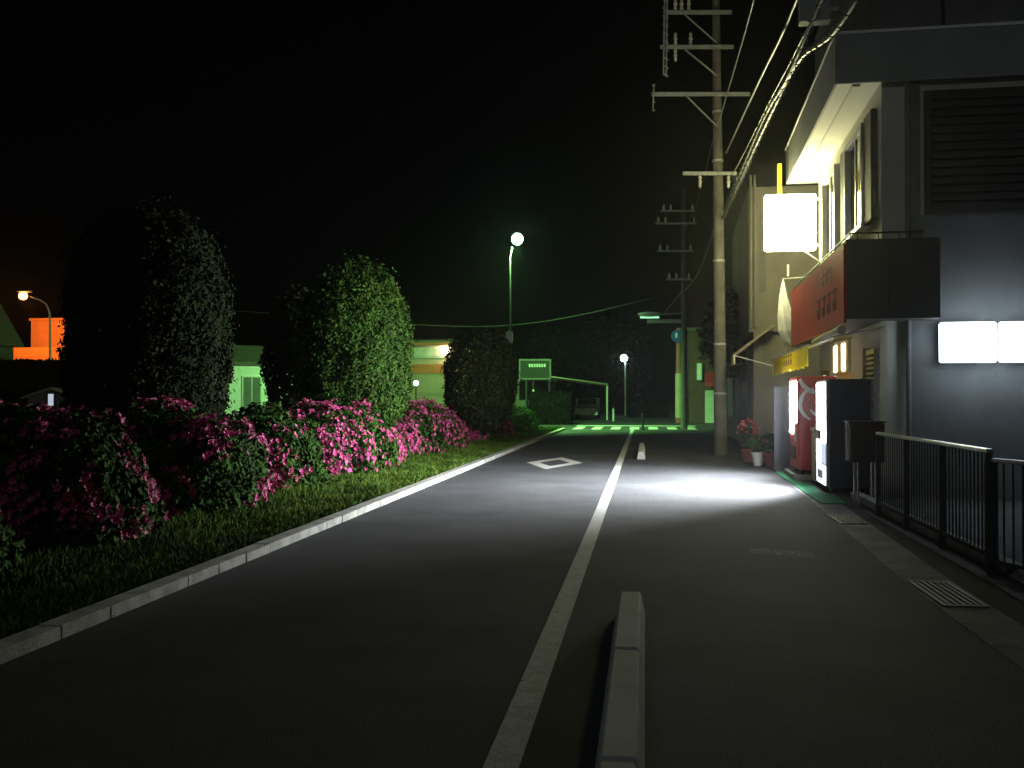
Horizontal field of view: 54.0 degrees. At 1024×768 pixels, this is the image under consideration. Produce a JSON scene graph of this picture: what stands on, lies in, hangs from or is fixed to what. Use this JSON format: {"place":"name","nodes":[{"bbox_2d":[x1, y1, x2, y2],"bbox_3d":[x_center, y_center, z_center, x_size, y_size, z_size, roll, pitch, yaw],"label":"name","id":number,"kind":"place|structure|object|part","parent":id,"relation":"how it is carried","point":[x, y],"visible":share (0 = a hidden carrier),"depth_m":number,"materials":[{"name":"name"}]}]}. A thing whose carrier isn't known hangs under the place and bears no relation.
{"place":"outdoors","nodes":[
{"label":"outdoors","id":0,"kind":"place"},
{"bbox_2d":[0,303,23,359],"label":"house","id":1,"kind":"structure","parent":0,"point":[10,339],"depth_m":59.03,"materials":[{"name":"paint"}]},
{"bbox_2d":[13,347,59,360],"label":"boundary wall","id":2,"kind":"structure","parent":0,"point":[36,353],"depth_m":68.40,"materials":[{"name":"concrete"}]},
{"bbox_2d":[29,318,64,349],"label":"block building","id":3,"kind":"structure","parent":0,"point":[39,332],"depth_m":71.00,"materials":[{"name":"paint"}]},
{"bbox_2d":[21,388,74,419],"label":"shed","id":4,"kind":"structure","parent":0,"point":[50,397],"depth_m":42.93,"materials":[{"name":"tile"}]},
{"bbox_2d":[46,392,55,406],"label":"window","id":5,"kind":"structure","parent":4,"relation":"in","point":[51,396],"depth_m":42.89,"materials":[{"name":"glass"}]},
{"bbox_2d":[0,426,561,638],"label":"verge","id":6,"kind":"structure","parent":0,"point":[60,541],"depth_m":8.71,"materials":[{"name":"plant"}]},
{"bbox_2d":[0,510,28,583],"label":"azalea bush","id":7,"kind":"object","parent":6,"relation":"on","point":[9,544],"visible":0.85,"depth_m":8.00,"materials":[{"name":"green plant"}]},
{"bbox_2d":[0,400,171,557],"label":"azalea bush","id":8,"kind":"object","parent":6,"relation":"on","point":[82,496],"visible":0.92,"depth_m":9.69,"materials":[{"name":"pink plant"}]},
{"bbox_2d":[52,193,239,453],"bbox_3d":[-5.316,-0.513,14.721,2.537,4.498,2.595,0,-1,8],"label":"clipped tree","id":9,"kind":"object","parent":6,"relation":"on","point":[159,246],"visible":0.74,"depth_m":13.89,"materials":[{"name":"green plant"}]},
{"bbox_2d":[83,394,276,520],"bbox_3d":[-4.354,0.916,13.164,2.405,1.570,2.738,0,-1,8],"label":"azalea bush","id":10,"kind":"object","parent":6,"relation":"on","point":[211,467],"visible":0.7,"depth_m":12.48,"materials":[{"name":"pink plant"}]},
{"bbox_2d":[221,399,333,491],"bbox_3d":[-4.000,0.989,16.024,2.194,1.493,2.217,0,-1,8],"label":"azalea bush","id":11,"kind":"object","parent":6,"relation":"on","point":[295,438],"visible":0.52,"depth_m":15.55,"materials":[{"name":"green plant"}]},
{"bbox_2d":[257,280,343,429],"bbox_3d":[-4.934,-0.300,23.992,2.143,4.304,2.167,0,-1,8],"label":"clipped tree","id":12,"kind":"object","parent":6,"relation":"on","point":[278,343],"visible":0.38,"depth_m":23.31,"materials":[{"name":"green plant"}]},
{"bbox_2d":[267,396,406,481],"bbox_3d":[-3.387,0.998,19.951,2.541,1.575,6.266,0,-1,8],"label":"azalea bush","id":13,"kind":"object","parent":6,"relation":"on","point":[341,458],"visible":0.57,"depth_m":18.63,"materials":[{"name":"pink plant"}]},
{"bbox_2d":[286,248,417,467],"bbox_3d":[-3.349,-0.524,21.249,2.733,4.682,2.604,0,-1,8],"label":"clipped tree","id":14,"kind":"object","parent":6,"relation":"on","point":[336,290],"visible":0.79,"depth_m":20.42,"materials":[{"name":"green plant"}]},
{"bbox_2d":[396,396,471,457],"bbox_3d":[-2.552,1.093,26.781,2.475,1.554,8.296,0,-1,8],"label":"azalea bush","id":15,"kind":"object","parent":6,"relation":"on","point":[442,428],"visible":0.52,"depth_m":25.61,"materials":[{"name":"pink plant"}]},
{"bbox_2d":[440,326,520,439],"bbox_3d":[-1.015,0.019,31.952,2.601,3.863,2.587,0,-1,8],"label":"clipped tree","id":16,"kind":"object","parent":6,"relation":"on","point":[481,367],"visible":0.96,"depth_m":31.15,"materials":[{"name":"green plant"}]},
{"bbox_2d":[456,400,514,442],"bbox_3d":[-1.143,1.210,34.986,2.257,1.525,7.716,0,-1,8],"label":"azalea bush","id":17,"kind":"object","parent":6,"relation":"on","point":[506,429],"visible":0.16,"depth_m":33.18,"materials":[{"name":"pink plant"}]},
{"bbox_2d":[506,231,522,346],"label":"street lamp","id":18,"kind":"object","parent":6,"relation":"on","point":[517,238],"visible":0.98,"depth_m":45.90,"materials":[{"name":"metal"}]},
{"bbox_2d":[509,404,539,432],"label":"azalea bush","id":19,"kind":"object","parent":6,"relation":"on","point":[524,419],"visible":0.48,"depth_m":41.54,"materials":[{"name":"green plant"}]},
{"bbox_2d":[0,0,818,403],"label":"sky","id":20,"kind":"structure","parent":0,"point":[421,136],"materials":[{"name":"black"}]},
{"bbox_2d":[365,339,496,420],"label":"house","id":21,"kind":"structure","parent":0,"point":[427,357],"depth_m":63.21,"materials":[{"name":"beige paint"}]},
{"bbox_2d":[414,345,443,357],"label":"window","id":22,"kind":"structure","parent":21,"relation":"in","point":[429,351],"depth_m":63.16,"materials":[{"name":"glass"}]},
{"bbox_2d":[419,423,579,427],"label":"side road","id":23,"kind":"structure","parent":0,"point":[568,426],"depth_m":53.73,"materials":[{"name":"grey asphalt"}]},
{"bbox_2d":[519,359,550,420],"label":"notice board","id":24,"kind":"object","parent":23,"relation":"on","point":[534,369],"visible":0.87,"depth_m":56.32,"materials":[{"name":"green metal"}]},
{"bbox_2d":[0,408,1023,767],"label":"road","id":25,"kind":"structure","parent":0,"point":[404,632],"depth_m":6.23,"materials":[{"name":"grey asphalt"}]},
{"bbox_2d":[527,457,580,468],"bbox_3d":[0.997,1.837,23.452,1.259,0.001,4.007,0,-1,25],"label":"diamond marking","id":26,"kind":"object","parent":25,"relation":"on","point":[544,466],"visible":1,"depth_m":23.16,"materials":[{"name":"paint"}]},
{"bbox_2d":[483,430,633,767],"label":"lane line","id":27,"kind":"object","parent":25,"relation":"on","point":[511,744],"visible":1,"depth_m":5.88,"materials":[{"name":"paint"}]},
{"bbox_2d":[576,308,657,413],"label":"roadside tree","id":28,"kind":"object","parent":25,"relation":"on","point":[611,353],"visible":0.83,"depth_m":88.30,"materials":[{"name":"green plant"}]},
{"bbox_2d":[598,762,636,767],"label":"separator block","id":29,"kind":"structure","parent":25,"relation":"on","point":[614,765],"depth_m":3.71,"materials":[{"name":"concrete"}]},
{"bbox_2d":[595,650,644,767],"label":"separator block","id":30,"kind":"structure","parent":25,"relation":"on","point":[622,734],"depth_m":4.38,"materials":[{"name":"concrete"}]},
{"bbox_2d":[621,354,626,415],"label":"street lamp","id":31,"kind":"object","parent":25,"relation":"on","point":[624,357],"visible":1,"depth_m":81.44,"materials":[{"name":"metal"}]},
{"bbox_2d":[608,591,644,673],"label":"separator block","id":32,"kind":"structure","parent":25,"relation":"on","point":[629,630],"depth_m":6.07,"materials":[{"name":"concrete"}]},
{"bbox_2d":[573,425,696,429],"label":"crossing markings","id":33,"kind":"object","parent":25,"relation":"on","point":[689,428],"visible":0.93,"depth_m":50.01,"materials":[{"name":"paint"}]},
{"bbox_2d":[637,447,644,458],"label":"separator block","id":34,"kind":"structure","parent":25,"relation":"on","point":[641,453],"depth_m":24.79,"materials":[{"name":"concrete"}]},
{"bbox_2d":[640,413,644,429],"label":"bollard","id":35,"kind":"object","parent":25,"relation":"on","point":[642,414],"visible":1,"depth_m":46.55,"materials":[{"name":"metal"}]},
{"bbox_2d":[638,188,696,428],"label":"utility pole","id":36,"kind":"object","parent":25,"relation":"on","point":[683,322],"visible":0.97,"depth_m":47.76,"materials":[{"name":"concrete"}]},
{"bbox_2d":[245,291,680,326],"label":"overhead wire","id":37,"kind":"object","parent":36,"relation":"attached to","point":[534,322],"visible":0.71,"depth_m":52.56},
{"bbox_2d":[671,328,680,422],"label":"painted pole","id":38,"kind":"object","parent":25,"relation":"on","point":[676,335],"visible":0.73,"depth_m":59.05,"materials":[{"name":"metal"}]},
{"bbox_2d":[651,0,749,455],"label":"utility pole","id":39,"kind":"object","parent":25,"relation":"on","point":[720,392],"visible":1,"depth_m":26.43,"materials":[{"name":"concrete"}]},
{"bbox_2d":[684,140,712,230],"bbox_3d":[6.785,-6.872,37.269,0.054,1.055,21.301,0,-1,8],"label":"overhead wire","id":40,"kind":"object","parent":39,"relation":"attached to","point":[702,182],"visible":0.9,"depth_m":31.92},
{"bbox_2d":[685,231,712,290],"bbox_3d":[6.860,-4.289,37.227,0.089,0.652,21.303,0,-1,7],"label":"overhead wire","id":41,"kind":"object","parent":39,"relation":"attached to","point":[702,261],"visible":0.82,"depth_m":32.80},
{"bbox_2d":[716,0,754,129],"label":"overhead wire","id":42,"kind":"object","parent":39,"relation":"attached to","point":[737,58],"visible":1,"depth_m":18.85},
{"bbox_2d":[726,0,797,153],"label":"overhead wire","id":43,"kind":"object","parent":39,"relation":"attached to","point":[780,37],"visible":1,"depth_m":16.61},
{"bbox_2d":[723,0,825,210],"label":"cable bundle","id":44,"kind":"object","parent":39,"relation":"attached to","point":[812,20],"visible":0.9,"depth_m":15.02,"materials":[{"name":"black rubber"}]},
{"bbox_2d":[727,0,822,181],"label":"overhead wire","id":45,"kind":"object","parent":39,"relation":"attached to","point":[770,100],"visible":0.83,"depth_m":16.32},
{"bbox_2d":[721,0,859,219],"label":"cable bundle","id":46,"kind":"object","parent":39,"relation":"attached to","point":[832,32],"visible":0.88,"depth_m":14.09,"materials":[{"name":"black rubber"}]},
{"bbox_2d":[736,418,758,461],"bbox_3d":[5.607,1.327,23.855,0.542,1.038,0.536,0,-1,8],"label":"flower pot","id":47,"kind":"object","parent":25,"relation":"on","point":[745,438],"visible":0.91,"depth_m":23.75,"materials":[{"name":"red plant"}]},
{"bbox_2d":[747,435,765,465],"bbox_3d":[5.505,1.465,22.448,0.505,0.727,0.498,0,-1,8],"label":"flower pot","id":48,"kind":"object","parent":25,"relation":"on","point":[757,457],"visible":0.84,"depth_m":22.36,"materials":[{"name":"white ceramic"}]},
{"bbox_2d":[749,548,814,557],"bbox_3d":[2.669,1.669,9.941,0.716,0.001,0.338,0,-1,26],"label":"faded marking","id":49,"kind":"object","parent":25,"relation":"on","point":[781,552],"visible":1,"depth_m":9.95,"materials":[{"name":"paint"}]},
{"bbox_2d":[1,404,1023,625],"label":"ground","id":50,"kind":"structure","parent":0,"point":[1004,602],"depth_m":9.23,"materials":[{"name":"concrete"}]},
{"bbox_2d":[17,290,50,359],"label":"street lamp","id":51,"kind":"object","parent":50,"relation":"on","point":[23,295],"visible":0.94,"depth_m":64.53,"materials":[{"name":"metal"}]},
{"bbox_2d":[169,345,290,420],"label":"house","id":52,"kind":"structure","parent":50,"relation":"on","point":[248,388],"depth_m":52.13,"materials":[{"name":"white paint"}]},
{"bbox_2d":[242,376,261,411],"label":"window","id":53,"kind":"structure","parent":52,"relation":"in","point":[251,388],"depth_m":52.16,"materials":[{"name":"glass"}]},
{"bbox_2d":[0,428,564,664],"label":"kerb","id":54,"kind":"structure","parent":50,"relation":"on","point":[24,642],"depth_m":8.23,"materials":[{"name":"grey concrete"}]},
{"bbox_2d":[413,381,418,400],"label":"garden lamp","id":55,"kind":"object","parent":50,"relation":"on","point":[415,383],"visible":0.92,"depth_m":44.93,"materials":[{"name":"metal"}]},
{"bbox_2d":[490,380,556,421],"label":"garden wall","id":56,"kind":"structure","parent":50,"relation":"on","point":[541,385],"depth_m":58.37,"materials":[{"name":"concrete"}]},
{"bbox_2d":[528,390,573,424],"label":"hedge","id":57,"kind":"object","parent":50,"relation":"on","point":[565,398],"visible":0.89,"depth_m":55.23,"materials":[{"name":"green plant"}]},
{"bbox_2d":[514,321,603,411],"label":"roadside tree","id":58,"kind":"object","parent":50,"relation":"on","point":[558,341],"visible":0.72,"depth_m":68.86,"materials":[{"name":"green plant"}]},
{"bbox_2d":[516,374,607,419],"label":"carport","id":59,"kind":"object","parent":50,"relation":"on","point":[561,380],"visible":0.3,"depth_m":64.00,"materials":[{"name":"beige metal"}]},
{"bbox_2d":[575,398,599,418],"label":"parked car","id":60,"kind":"object","parent":50,"relation":"on","point":[587,406],"visible":0.98,"depth_m":68.72,"materials":[{"name":"silver metal"}]},
{"bbox_2d":[627,400,668,416],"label":"hedge","id":61,"kind":"object","parent":50,"relation":"on","point":[657,406],"visible":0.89,"depth_m":74.37,"materials":[{"name":"green plant"}]},
{"bbox_2d":[687,327,713,422],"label":"shop","id":62,"kind":"structure","parent":50,"relation":"on","point":[700,387],"depth_m":59.04,"materials":[{"name":"brown paint"}]},
{"bbox_2d":[692,389,702,422],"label":"door","id":63,"kind":"structure","parent":62,"relation":"in","point":[697,394],"depth_m":59.03,"materials":[{"name":"brown paint"}]},
{"bbox_2d":[695,287,746,446],"bbox_3d":[7.115,-0.519,30.795,2.967,4.903,2.942,0,-1,8],"label":"roadside tree","id":64,"kind":"object","parent":50,"relation":"on","point":[734,344],"visible":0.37,"depth_m":30.48,"materials":[{"name":"green plant"}]},
{"bbox_2d":[704,286,738,439],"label":"corner building","id":65,"kind":"structure","parent":50,"relation":"on","point":[732,387],"depth_m":36.86,"materials":[{"name":"concrete"}]},
{"bbox_2d":[728,379,734,416],"bbox_3d":[8.246,0.518,37.740,0.078,1.400,2.000,0,-1,8],"label":"window","id":66,"kind":"structure","parent":65,"relation":"in","point":[731,383],"depth_m":37.27,"materials":[{"name":"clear glass"}]},
{"bbox_2d":[764,460,1023,669],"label":"gutter","id":67,"kind":"object","parent":50,"relation":"on","point":[998,631],"visible":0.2,"depth_m":8.48,"materials":[{"name":"concrete"}]},
{"bbox_2d":[758,432,773,466],"bbox_3d":[5.709,1.439,22.214,0.487,0.772,0.528,-1,-1,45],"label":"flower pot","id":68,"kind":"object","parent":67,"relation":"on","point":[768,440],"visible":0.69,"depth_m":22.12,"materials":[{"name":"brown ceramic"}]},
{"bbox_2d":[775,472,846,503],"bbox_3d":[5.063,1.755,17.415,0.450,0.011,6.100,0,-1,8],"label":"green mat","id":69,"kind":"object","parent":67,"relation":"on","point":[810,490],"visible":1,"depth_m":15.88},
{"bbox_2d":[830,516,867,523],"bbox_3d":[4.184,1.694,12.488,0.320,0.012,0.700,0,-1,8],"label":"drain grate","id":70,"kind":"object","parent":67,"relation":"on","point":[840,521],"visible":1,"depth_m":12.48,"materials":[{"name":"metal"}]},
{"bbox_2d":[908,580,988,607],"bbox_3d":[3.392,1.636,7.853,0.320,0.012,1.000,0,-1,8],"label":"drain grate","id":71,"kind":"object","parent":67,"relation":"on","point":[977,603],"visible":1,"depth_m":7.78,"materials":[{"name":"metal"}]},
{"bbox_2d":[700,424,713,428],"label":"side road","id":72,"kind":"structure","parent":0,"point":[709,426],"depth_m":53.73,"materials":[{"name":"grey asphalt"}]},
{"bbox_2d":[813,481,1023,601],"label":"yard paving","id":73,"kind":"structure","parent":0,"point":[1011,586],"depth_m":11.72,"materials":[{"name":"concrete"}]},
{"bbox_2d":[733,175,819,452],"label":"neighbour building","id":74,"kind":"structure","parent":73,"relation":"on","point":[759,273],"depth_m":25.60,"materials":[{"name":"white paint"}]},
{"bbox_2d":[731,325,774,365],"bbox_3d":[6.200,-0.953,25.912,1.024,1.072,1.415,0,-1,10],"label":"tan awning","id":75,"kind":"object","parent":74,"relation":"attached to","point":[746,346],"visible":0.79,"depth_m":25.25,"materials":[{"name":"fabric"}]},
{"bbox_2d":[760,214,765,291],"bbox_3d":[6.385,-3.333,25.587,0.140,2.000,0.048,0,-1,10],"label":"window","id":76,"kind":"structure","parent":74,"relation":"in","point":[762,253],"depth_m":25.56,"materials":[{"name":"grey glass"}]},
{"bbox_2d":[774,387,794,470],"bbox_3d":[5.932,0.935,20.972,0.900,1.750,0.060,0,-1,8],"label":"partition panel","id":77,"kind":"object","parent":73,"relation":"on","point":[781,429],"visible":0.36,"depth_m":20.98,"materials":[{"name":"grey metal"}]},
{"bbox_2d":[784,469,812,480],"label":"plinth","id":78,"kind":"structure","parent":73,"relation":"on","point":[793,474],"depth_m":18.76,"materials":[{"name":"concrete"}]},
{"bbox_2d":[789,376,836,473],"bbox_3d":[5.752,0.773,19.238,0.742,1.830,1.204,0,-1,10],"label":"vending machine","id":79,"kind":"object","parent":78,"relation":"on","point":[802,399],"visible":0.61,"depth_m":18.69,"materials":[{"name":"red paint"}]},
{"bbox_3d":[5.413,0.734,19.298,0.051,1.710,1.160,0,-1,10],"label":"door","id":80,"kind":"part","parent":79,"relation":"part of","materials":[{"name":"red paint"}]},
{"bbox_2d":[810,427,819,482],"bbox_3d":[5.604,1.251,17.820,0.540,0.960,0.590,0,-1,10],"label":"recycling bin","id":81,"kind":"object","parent":73,"relation":"on","point":[814,450],"visible":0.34,"depth_m":17.70,"materials":[{"name":"plastic"}]},
{"bbox_2d":[816,379,870,493],"bbox_3d":[5.469,0.841,16.583,0.742,1.830,1.120,0,-1,10],"label":"vending machine","id":82,"kind":"object","parent":73,"relation":"on","point":[839,402],"visible":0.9,"depth_m":16.06,"materials":[{"name":"blue paint"}]},
{"bbox_3d":[5.129,0.801,16.641,0.051,1.710,1.080,0,-1,10],"label":"door","id":83,"kind":"part","parent":82,"relation":"part of","materials":[{"name":"white paint"}]},
{"bbox_2d":[844,421,886,505],"bbox_3d":[5.024,1.128,14.334,0.537,1.200,0.447,0,-1,10],"label":"newspaper box","id":84,"kind":"object","parent":73,"relation":"on","point":[860,441],"visible":0.81,"depth_m":14.16,"materials":[{"name":"black paint"}]},
{"bbox_2d":[785,0,1023,498],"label":"shop building","id":85,"kind":"structure","parent":73,"relation":"on","point":[904,148],"depth_m":15.44,"materials":[{"name":"paint"}]},
{"bbox_2d":[777,277,803,352],"bbox_3d":[6.585,-1.471,22.914,1.019,2.015,0.258,0,-1,16],"label":"furled banner","id":86,"kind":"object","parent":85,"relation":"attached to","point":[784,319],"visible":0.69,"depth_m":22.94,"materials":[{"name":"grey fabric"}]},
{"bbox_2d":[764,163,821,261],"bbox_3d":[6.204,-3.755,22.147,1.270,2.343,0.630,0,-1,10],"label":"projecting sign","id":87,"kind":"object","parent":85,"relation":"attached to","point":[789,222],"visible":0.86,"depth_m":21.86,"materials":[{"name":"plastic"}]},
{"bbox_2d":[767,336,841,374],"bbox_3d":[5.904,-0.508,20.733,0.705,0.570,8.000,0,-1,10],"label":"yellow awning","id":88,"kind":"object","parent":85,"relation":"attached to","point":[794,360],"visible":0.85,"depth_m":19.18,"materials":[{"name":"fabric"}]},
{"bbox_2d":[798,0,838,26],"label":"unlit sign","id":89,"kind":"object","parent":85,"relation":"attached to","point":[806,8],"visible":0.97,"depth_m":19.18,"materials":[{"name":"metal"}]},
{"bbox_2d":[820,370,829,375],"bbox_3d":[6.735,0.758,21.642,0.073,2.080,1.100,0,-1,10],"label":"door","id":90,"kind":"structure","parent":85,"relation":"in","point":[822,373],"depth_m":21.32,"materials":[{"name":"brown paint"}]},
{"bbox_2d":[821,164,840,262],"bbox_3d":[6.474,-3.412,20.419,0.158,1.730,1.900,0,-1,10],"label":"window","id":91,"kind":"structure","parent":85,"relation":"in","point":[830,186],"depth_m":20.40,"materials":[{"name":"clear glass"}]},
{"bbox_2d":[832,339,850,373],"bbox_3d":[6.357,-0.519,19.439,0.073,0.620,2.000,0,-1,10],"label":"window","id":92,"kind":"structure","parent":85,"relation":"in","point":[841,350],"depth_m":19.10,"materials":[{"name":"white glass"}]},
{"bbox_2d":[809,325,883,347],"bbox_3d":[5.852,-0.731,18.817,0.775,0.232,7.401,0,-1,10],"label":"rolled awning","id":93,"kind":"object","parent":85,"relation":"attached to","point":[841,330],"visible":0.83,"depth_m":15.83,"materials":[{"name":"beige fabric"}]},
{"bbox_2d":[843,123,870,241],"bbox_3d":[5.979,-3.449,17.476,0.158,1.730,1.870,0,-1,10],"label":"window","id":94,"kind":"structure","parent":85,"relation":"in","point":[854,149],"depth_m":17.51,"materials":[{"name":"glass"}]},
{"bbox_2d":[939,322,996,362],"bbox_3d":[6.853,-0.622,15.182,0.790,0.600,0.407,0,-1,10],"label":"light box sign","id":95,"kind":"object","parent":85,"relation":"attached to","point":[965,342],"visible":1,"depth_m":14.99,"materials":[{"name":"plastic"}]},
{"bbox_2d":[924,86,1023,213],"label":"shutter","id":96,"kind":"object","parent":85,"relation":"in","point":[974,137],"depth_m":15.33,"materials":[{"name":"grey metal"}]},
{"bbox_2d":[998,322,1023,361],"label":"light box sign","id":97,"kind":"object","parent":85,"relation":"attached to","point":[1010,341],"visible":1,"depth_m":14.88,"materials":[{"name":"plastic"}]},
{"bbox_2d":[876,432,992,572],"bbox_3d":[4.480,1.140,10.943,0.060,1.089,4.300,0,-1,8],"label":"yard fence","id":98,"kind":"object","parent":73,"relation":"on","point":[904,512],"visible":0.94,"depth_m":10.49,"materials":[{"name":"metal"}]},
{"bbox_2d":[851,491,1023,583],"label":"yard kerb","id":99,"kind":"structure","parent":73,"relation":"on","point":[870,502],"depth_m":10.24,"materials":[{"name":"concrete"}]},
{"bbox_2d":[986,458,1023,575],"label":"yard gate","id":100,"kind":"structure","parent":73,"relation":"on","point":[993,561],"depth_m":8.66,"materials":[{"name":"metal"}]}
]}

